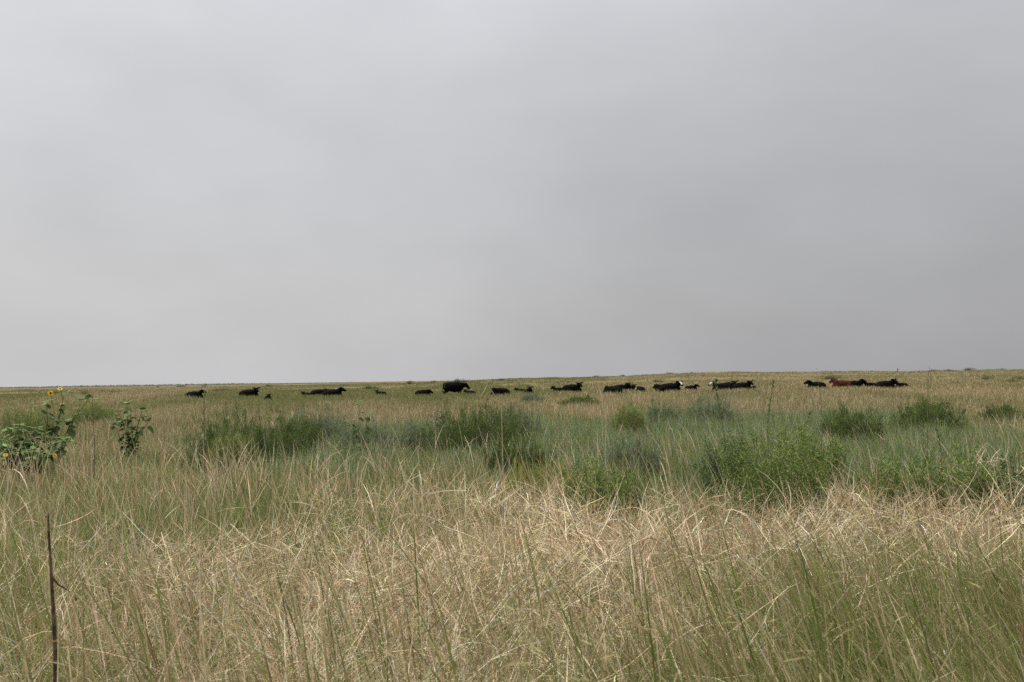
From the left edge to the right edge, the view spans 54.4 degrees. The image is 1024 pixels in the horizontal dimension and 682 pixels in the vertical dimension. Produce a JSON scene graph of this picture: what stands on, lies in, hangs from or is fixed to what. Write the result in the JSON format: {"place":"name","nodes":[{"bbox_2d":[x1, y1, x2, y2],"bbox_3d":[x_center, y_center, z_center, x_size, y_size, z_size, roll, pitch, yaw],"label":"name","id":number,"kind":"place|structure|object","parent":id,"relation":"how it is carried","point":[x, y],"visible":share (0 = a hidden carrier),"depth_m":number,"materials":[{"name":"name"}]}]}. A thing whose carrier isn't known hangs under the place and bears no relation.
{"place":"outdoors","nodes":[
{"label":"outdoors","id":0,"kind":"place"},
{"bbox_2d":[0,370,1023,681],"bbox_3d":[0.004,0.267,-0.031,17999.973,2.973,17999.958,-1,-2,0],"label":"ground","id":1,"kind":"structure","parent":0,"point":[702,380],"depth_m":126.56,"materials":[{"name":"green plant"}]},
{"bbox_2d":[0,396,65,449],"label":"rabbitbrush","id":2,"kind":"object","parent":1,"relation":"on","point":[19,421],"visible":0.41,"depth_m":22.55,"materials":[{"name":"plant"}]},
{"bbox_2d":[0,423,73,482],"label":"sunflower","id":3,"kind":"object","parent":1,"relation":"on","point":[26,442],"visible":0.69,"depth_m":13.54,"materials":[{"name":"green plant"}]},
{"bbox_2d":[47,513,67,681],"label":"dead stalk","id":4,"kind":"object","parent":1,"relation":"on","point":[54,634],"visible":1,"depth_m":3.07,"materials":[{"name":"brown plant"}]},
{"bbox_2d":[36,387,98,470],"bbox_3d":[-6.685,1.383,14.986,1.080,1.385,0.496,-1,-2,0],"label":"sunflower","id":5,"kind":"object","parent":1,"relation":"on","point":[69,431],"visible":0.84,"depth_m":14.99,"materials":[{"name":"green plant"}]},
{"bbox_2d":[91,394,94,474],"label":"dried weed","id":6,"kind":"object","parent":1,"relation":"on","point":[94,438],"visible":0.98,"depth_m":12.46,"materials":[{"name":"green plant"}]},
{"bbox_2d":[63,399,125,427],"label":"rabbitbrush","id":7,"kind":"object","parent":1,"relation":"on","point":[100,415],"visible":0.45,"depth_m":32.78,"materials":[{"name":"plant"}]},
{"bbox_2d":[107,399,156,459],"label":"sunflower","id":8,"kind":"object","parent":1,"relation":"on","point":[128,444],"visible":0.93,"depth_m":16.41,"materials":[{"name":"green plant"}]},
{"bbox_2d":[0,382,361,387],"bbox_3d":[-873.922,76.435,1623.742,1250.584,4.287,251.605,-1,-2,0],"label":"treeline","id":9,"kind":"object","parent":1,"relation":"on","point":[168,385],"visible":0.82,"depth_m":1596.10,"materials":[{"name":"green plant"}]},
{"bbox_2d":[185,389,206,397],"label":"cow","id":10,"kind":"object","parent":1,"relation":"on","point":[195,393],"visible":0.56,"depth_m":99.66},
{"bbox_2d":[200,391,209,473],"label":"dried weed","id":11,"kind":"object","parent":1,"relation":"on","point":[204,429],"visible":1,"depth_m":13.46,"materials":[{"name":"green plant"}]},
{"bbox_2d":[199,423,266,474],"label":"rabbitbrush","id":12,"kind":"object","parent":1,"relation":"on","point":[219,438],"visible":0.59,"depth_m":15.18,"materials":[{"name":"plant"}]},
{"bbox_2d":[175,401,323,471],"bbox_3d":[-4.287,1.548,16.245,2.556,1.255,1.932,-1,-2,0],"label":"rabbitbrush","id":13,"kind":"object","parent":1,"relation":"on","point":[259,432],"visible":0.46,"depth_m":16.10,"materials":[{"name":"plant"}]},
{"bbox_2d":[239,387,260,396],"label":"cow","id":14,"kind":"object","parent":1,"relation":"on","point":[254,391],"visible":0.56,"depth_m":99.58},
{"bbox_2d":[274,413,325,458],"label":"rabbitbrush","id":15,"kind":"object","parent":1,"relation":"on","point":[315,432],"visible":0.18,"depth_m":16.90,"materials":[{"name":"plant"}]},
{"bbox_2d":[283,399,352,445],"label":"sagebrush","id":16,"kind":"object","parent":1,"relation":"on","point":[324,426],"visible":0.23,"depth_m":22.42,"materials":[{"name":"plant"}]},
{"bbox_2d":[310,389,328,396],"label":"cow","id":17,"kind":"object","parent":1,"relation":"on","point":[317,391],"visible":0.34,"depth_m":96.77},
{"bbox_2d":[322,387,346,396],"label":"cow","id":18,"kind":"object","parent":1,"relation":"on","point":[338,391],"visible":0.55,"depth_m":90.64},
{"bbox_2d":[344,400,374,454],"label":"sunflower","id":19,"kind":"object","parent":1,"relation":"on","point":[367,419],"visible":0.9,"depth_m":17.52,"materials":[{"name":"green plant"}]},
{"bbox_2d":[328,411,409,455],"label":"sagebrush","id":20,"kind":"object","parent":1,"relation":"on","point":[346,435],"visible":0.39,"depth_m":17.85,"materials":[{"name":"plant"}]},
{"bbox_2d":[394,419,436,455],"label":"sagebrush","id":21,"kind":"object","parent":1,"relation":"on","point":[410,431],"visible":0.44,"depth_m":18.57,"materials":[{"name":"plant"}]},
{"bbox_2d":[415,389,432,395],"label":"calf","id":22,"kind":"object","parent":1,"relation":"on","point":[428,391],"visible":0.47,"depth_m":89.52},
{"bbox_2d":[428,382,446,497],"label":"dark seed stem","id":23,"kind":"object","parent":1,"relation":"on","point":[435,423],"visible":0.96,"depth_m":9.98,"materials":[{"name":"brown plant"}]},
{"bbox_2d":[443,382,469,394],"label":"cow","id":24,"kind":"object","parent":1,"relation":"on","point":[453,386],"visible":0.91,"depth_m":90.43},
{"bbox_2d":[462,389,475,394],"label":"calf","id":25,"kind":"object","parent":1,"relation":"on","point":[466,391],"visible":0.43,"depth_m":88.87},
{"bbox_2d":[412,396,538,457],"bbox_3d":[-0.564,1.585,18.253,2.161,1.208,1.890,0,-3,-31],"label":"rabbitbrush","id":26,"kind":"object","parent":1,"relation":"on","point":[502,427],"visible":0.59,"depth_m":18.01,"materials":[{"name":"plant"}]},
{"bbox_2d":[479,382,505,511],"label":"broken reed","id":27,"kind":"object","parent":1,"relation":"on","point":[502,438],"visible":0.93,"depth_m":8.97,"materials":[{"name":"beige plant"}]},
{"bbox_2d":[490,387,509,395],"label":"cow","id":28,"kind":"object","parent":1,"relation":"on","point":[500,390],"visible":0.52,"depth_m":81.93},
{"bbox_2d":[0,439,1023,681],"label":"matted straw","id":29,"kind":"object","parent":1,"relation":"on","point":[548,544],"visible":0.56,"depth_m":5.90,"materials":[{"name":"beige plant"}]},
{"bbox_2d":[0,369,1023,470],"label":"meadow grass","id":30,"kind":"structure","parent":1,"relation":"on","point":[995,392],"depth_m":58.39,"materials":[{"name":"plant"}]},
{"bbox_2d":[0,452,1023,681],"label":"grass seed heads","id":31,"kind":"object","parent":1,"relation":"on","point":[513,641],"depth_m":3.18,"materials":[{"name":"plant"}]},
{"bbox_2d":[0,464,1023,681],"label":"feathery grass plumes","id":32,"kind":"object","parent":1,"relation":"on","point":[196,672],"visible":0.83,"depth_m":3.96,"materials":[{"name":"plant"}]},
{"bbox_2d":[479,434,556,482],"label":"rabbitbrush","id":33,"kind":"object","parent":1,"relation":"on","point":[515,453],"visible":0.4,"depth_m":13.51,"materials":[{"name":"plant"}]},
{"bbox_2d":[487,393,552,441],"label":"sagebrush","id":34,"kind":"object","parent":1,"relation":"on","point":[523,418],"visible":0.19,"depth_m":20.66,"materials":[{"name":"plant"}]},
{"bbox_2d":[524,386,533,392],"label":"cow","id":35,"kind":"object","parent":1,"relation":"on","point":[529,389],"visible":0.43,"depth_m":90.56},
{"bbox_2d":[521,393,547,402],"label":"sagebrush","id":36,"kind":"object","parent":1,"relation":"on","point":[523,398],"visible":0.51,"depth_m":57.94,"materials":[{"name":"plant"}]},
{"bbox_2d":[491,455,591,506],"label":"snakeweed","id":37,"kind":"object","parent":1,"relation":"on","point":[538,474],"visible":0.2,"depth_m":10.74,"materials":[{"name":"plant"}]},
{"bbox_2d":[550,386,562,391],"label":"calf","id":38,"kind":"object","parent":1,"relation":"on","point":[559,389],"visible":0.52,"depth_m":99.75},
{"bbox_2d":[562,382,583,391],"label":"cow","id":39,"kind":"object","parent":1,"relation":"on","point":[573,387],"visible":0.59,"depth_m":99.53},
{"bbox_2d":[557,394,601,405],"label":"rabbitbrush","id":40,"kind":"object","parent":1,"relation":"on","point":[588,399],"visible":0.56,"depth_m":49.91,"materials":[{"name":"plant"}]},
{"bbox_2d":[166,401,1023,507],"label":"sage scrub","id":41,"kind":"object","parent":1,"relation":"on","point":[753,423],"visible":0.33,"depth_m":16.25,"materials":[{"name":"green plant"}]},
{"bbox_2d":[551,457,649,534],"bbox_3d":[0.823,1.440,9.080,0.884,0.818,0.848,0,-2,-27],"label":"green weed","id":42,"kind":"object","parent":1,"relation":"on","point":[598,477],"visible":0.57,"depth_m":8.95,"materials":[{"name":"plant"}]},
{"bbox_2d":[600,392,605,495],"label":"pale reed","id":43,"kind":"object","parent":1,"relation":"on","point":[605,447],"visible":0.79,"depth_m":9.46,"materials":[{"name":"beige plant"}]},
{"bbox_2d":[603,386,622,393],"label":"cow","id":44,"kind":"object","parent":1,"relation":"on","point":[612,389],"visible":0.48,"depth_m":82.44},
{"bbox_2d":[615,382,630,389],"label":"cow","id":45,"kind":"object","parent":1,"relation":"on","point":[625,386],"visible":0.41,"depth_m":99.65},
{"bbox_2d":[604,395,656,436],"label":"rabbitbrush","id":46,"kind":"object","parent":1,"relation":"on","point":[621,418],"visible":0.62,"depth_m":23.34,"materials":[{"name":"plant"}]},
{"bbox_2d":[628,384,636,389],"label":"cow","id":47,"kind":"object","parent":1,"relation":"on","point":[633,386],"visible":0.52,"depth_m":99.32},
{"bbox_2d":[595,423,671,480],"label":"sagebrush","id":48,"kind":"object","parent":1,"relation":"on","point":[628,455],"visible":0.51,"depth_m":12.89,"materials":[{"name":"plant"}]},
{"bbox_2d":[636,386,645,391],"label":"calf","id":49,"kind":"object","parent":1,"relation":"on","point":[640,388],"visible":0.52,"depth_m":96.12},
{"bbox_2d":[652,384,661,390],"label":"cow","id":50,"kind":"object","parent":1,"relation":"on","point":[655,386],"visible":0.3,"depth_m":99.89},
{"bbox_2d":[641,394,686,426],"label":"sagebrush","id":51,"kind":"object","parent":1,"relation":"on","point":[665,411],"visible":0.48,"depth_m":27.14,"materials":[{"name":"plant"}]},
{"bbox_2d":[659,380,682,391],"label":"cow","id":52,"kind":"object","parent":1,"relation":"on","point":[671,386],"visible":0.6,"depth_m":92.61},
{"bbox_2d":[685,384,699,390],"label":"calf","id":53,"kind":"object","parent":1,"relation":"on","point":[695,386],"visible":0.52,"depth_m":99.67},
{"bbox_2d":[677,392,743,426],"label":"sagebrush","id":54,"kind":"object","parent":1,"relation":"on","point":[700,410],"visible":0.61,"depth_m":26.63,"materials":[{"name":"plant"}]},
{"bbox_2d":[712,377,725,454],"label":"leafy weed","id":55,"kind":"object","parent":1,"relation":"on","point":[717,395],"visible":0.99,"depth_m":12.97,"materials":[{"name":"green plant"}]},
{"bbox_2d":[708,381,731,391],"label":"cow","id":56,"kind":"object","parent":1,"relation":"on","point":[722,385],"visible":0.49,"depth_m":91.45},
{"bbox_2d":[688,430,758,503],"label":"tall green weed","id":57,"kind":"object","parent":1,"relation":"on","point":[712,462],"visible":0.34,"depth_m":10.94,"materials":[{"name":"plant"}]},
{"bbox_2d":[725,380,737,387],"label":"cow","id":58,"kind":"object","parent":1,"relation":"on","point":[731,383],"visible":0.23,"depth_m":99.75},
{"bbox_2d":[732,380,753,389],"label":"cow","id":59,"kind":"object","parent":1,"relation":"on","point":[743,384],"visible":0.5,"depth_m":98.31},
{"bbox_2d":[766,378,775,484],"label":"leafy weed","id":60,"kind":"object","parent":1,"relation":"on","point":[774,380],"visible":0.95,"depth_m":11.37,"materials":[{"name":"green plant"}]},
{"bbox_2d":[709,413,837,531],"bbox_3d":[2.315,1.180,8.775,1.016,1.129,1.026,1,-3,-37],"label":"tall green weed","id":61,"kind":"object","parent":1,"relation":"on","point":[753,477],"visible":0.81,"depth_m":8.68,"materials":[{"name":"plant"}]},
{"bbox_2d":[804,409,812,431],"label":"leafy weed","id":62,"kind":"object","parent":1,"relation":"on","point":[810,411],"visible":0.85,"depth_m":11.77,"materials":[{"name":"green plant"}]},
{"bbox_2d":[770,417,851,505],"bbox_3d":[3.238,1.346,10.883,0.882,1.031,0.810,-1,-2,0],"label":"tall green weed","id":63,"kind":"object","parent":1,"relation":"on","point":[835,455],"visible":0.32,"depth_m":10.77,"materials":[{"name":"plant"}]},
{"bbox_2d":[804,380,826,388],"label":"cow","id":64,"kind":"object","parent":1,"relation":"on","point":[810,383],"visible":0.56,"depth_m":94.19},
{"bbox_2d":[816,367,821,449],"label":"tipped weed","id":65,"kind":"object","parent":1,"relation":"on","point":[821,407],"visible":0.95,"depth_m":12.97,"materials":[{"name":"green plant"}]},
{"bbox_2d":[822,375,842,379],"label":"distant bush","id":66,"kind":"object","parent":1,"relation":"on","point":[828,377],"visible":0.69,"depth_m":174.82,"materials":[{"name":"green plant"}]},
{"bbox_2d":[829,378,850,387],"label":"cow","id":67,"kind":"object","parent":1,"relation":"on","point":[836,382],"visible":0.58,"depth_m":99.60},
{"bbox_2d":[810,399,888,443],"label":"rabbitbrush","id":68,"kind":"object","parent":1,"relation":"on","point":[841,427],"visible":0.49,"depth_m":19.09,"materials":[{"name":"plant"}]},
{"bbox_2d":[850,379,866,387],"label":"cow","id":69,"kind":"object","parent":1,"relation":"on","point":[859,382],"visible":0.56,"depth_m":99.63},
{"bbox_2d":[862,381,875,386],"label":"calf","id":70,"kind":"object","parent":1,"relation":"on","point":[869,384],"visible":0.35,"depth_m":99.70},
{"bbox_2d":[875,378,898,387],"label":"cow","id":71,"kind":"object","parent":1,"relation":"on","point":[885,384],"visible":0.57,"depth_m":90.68},
{"bbox_2d":[851,449,948,532],"bbox_3d":[3.557,1.398,9.090,0.951,0.831,0.751,-1,-2,0],"label":"green weed","id":72,"kind":"object","parent":1,"relation":"on","point":[895,475],"visible":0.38,"depth_m":8.99,"materials":[{"name":"plant"}]},
{"bbox_2d":[895,383,908,386],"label":"calf","id":73,"kind":"object","parent":1,"relation":"on","point":[902,384],"visible":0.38,"depth_m":93.50},
{"bbox_2d":[927,367,929,454],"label":"thin weed","id":74,"kind":"object","parent":1,"relation":"on","point":[927,424],"visible":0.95,"depth_m":12.96,"materials":[{"name":"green plant"}]},
{"bbox_2d":[887,393,971,434],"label":"rabbitbrush","id":75,"kind":"object","parent":1,"relation":"on","point":[940,410],"visible":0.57,"depth_m":21.76,"materials":[{"name":"plant"}]},
{"bbox_2d":[919,396,943,413],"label":"snakeweed","id":76,"kind":"object","parent":1,"relation":"on","point":[931,406],"visible":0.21,"depth_m":30.33,"materials":[{"name":"plant"}]},
{"bbox_2d":[935,419,941,465],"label":"leafy weed","id":77,"kind":"object","parent":1,"relation":"on","point":[938,438],"visible":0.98,"depth_m":10.76,"materials":[{"name":"green plant"}]},
{"bbox_2d":[904,443,1003,529],"bbox_3d":[3.882,1.334,8.815,0.874,0.888,0.792,-2,-2,19],"label":"green weed","id":78,"kind":"object","parent":1,"relation":"on","point":[972,485],"visible":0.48,"depth_m":8.65,"materials":[{"name":"plant"}]},
{"bbox_2d":[982,375,994,379],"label":"distant bush","id":79,"kind":"object","parent":1,"relation":"on","point":[985,378],"visible":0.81,"depth_m":149.70,"materials":[{"name":"green plant"}]},
{"bbox_2d":[970,453,1023,527],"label":"green weed","id":80,"kind":"object","parent":1,"relation":"on","point":[1002,465],"visible":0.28,"depth_m":8.75,"materials":[{"name":"plant"}]},
{"bbox_2d":[973,403,1023,423],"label":"rabbitbrush","id":81,"kind":"object","parent":1,"relation":"on","point":[1006,410],"visible":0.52,"depth_m":26.83,"materials":[{"name":"plant"}]},
{"bbox_2d":[0,0,1023,386],"label":"sky","id":82,"kind":"structure","parent":0,"point":[195,192],"materials":[{"name":"grey"}]}
]}

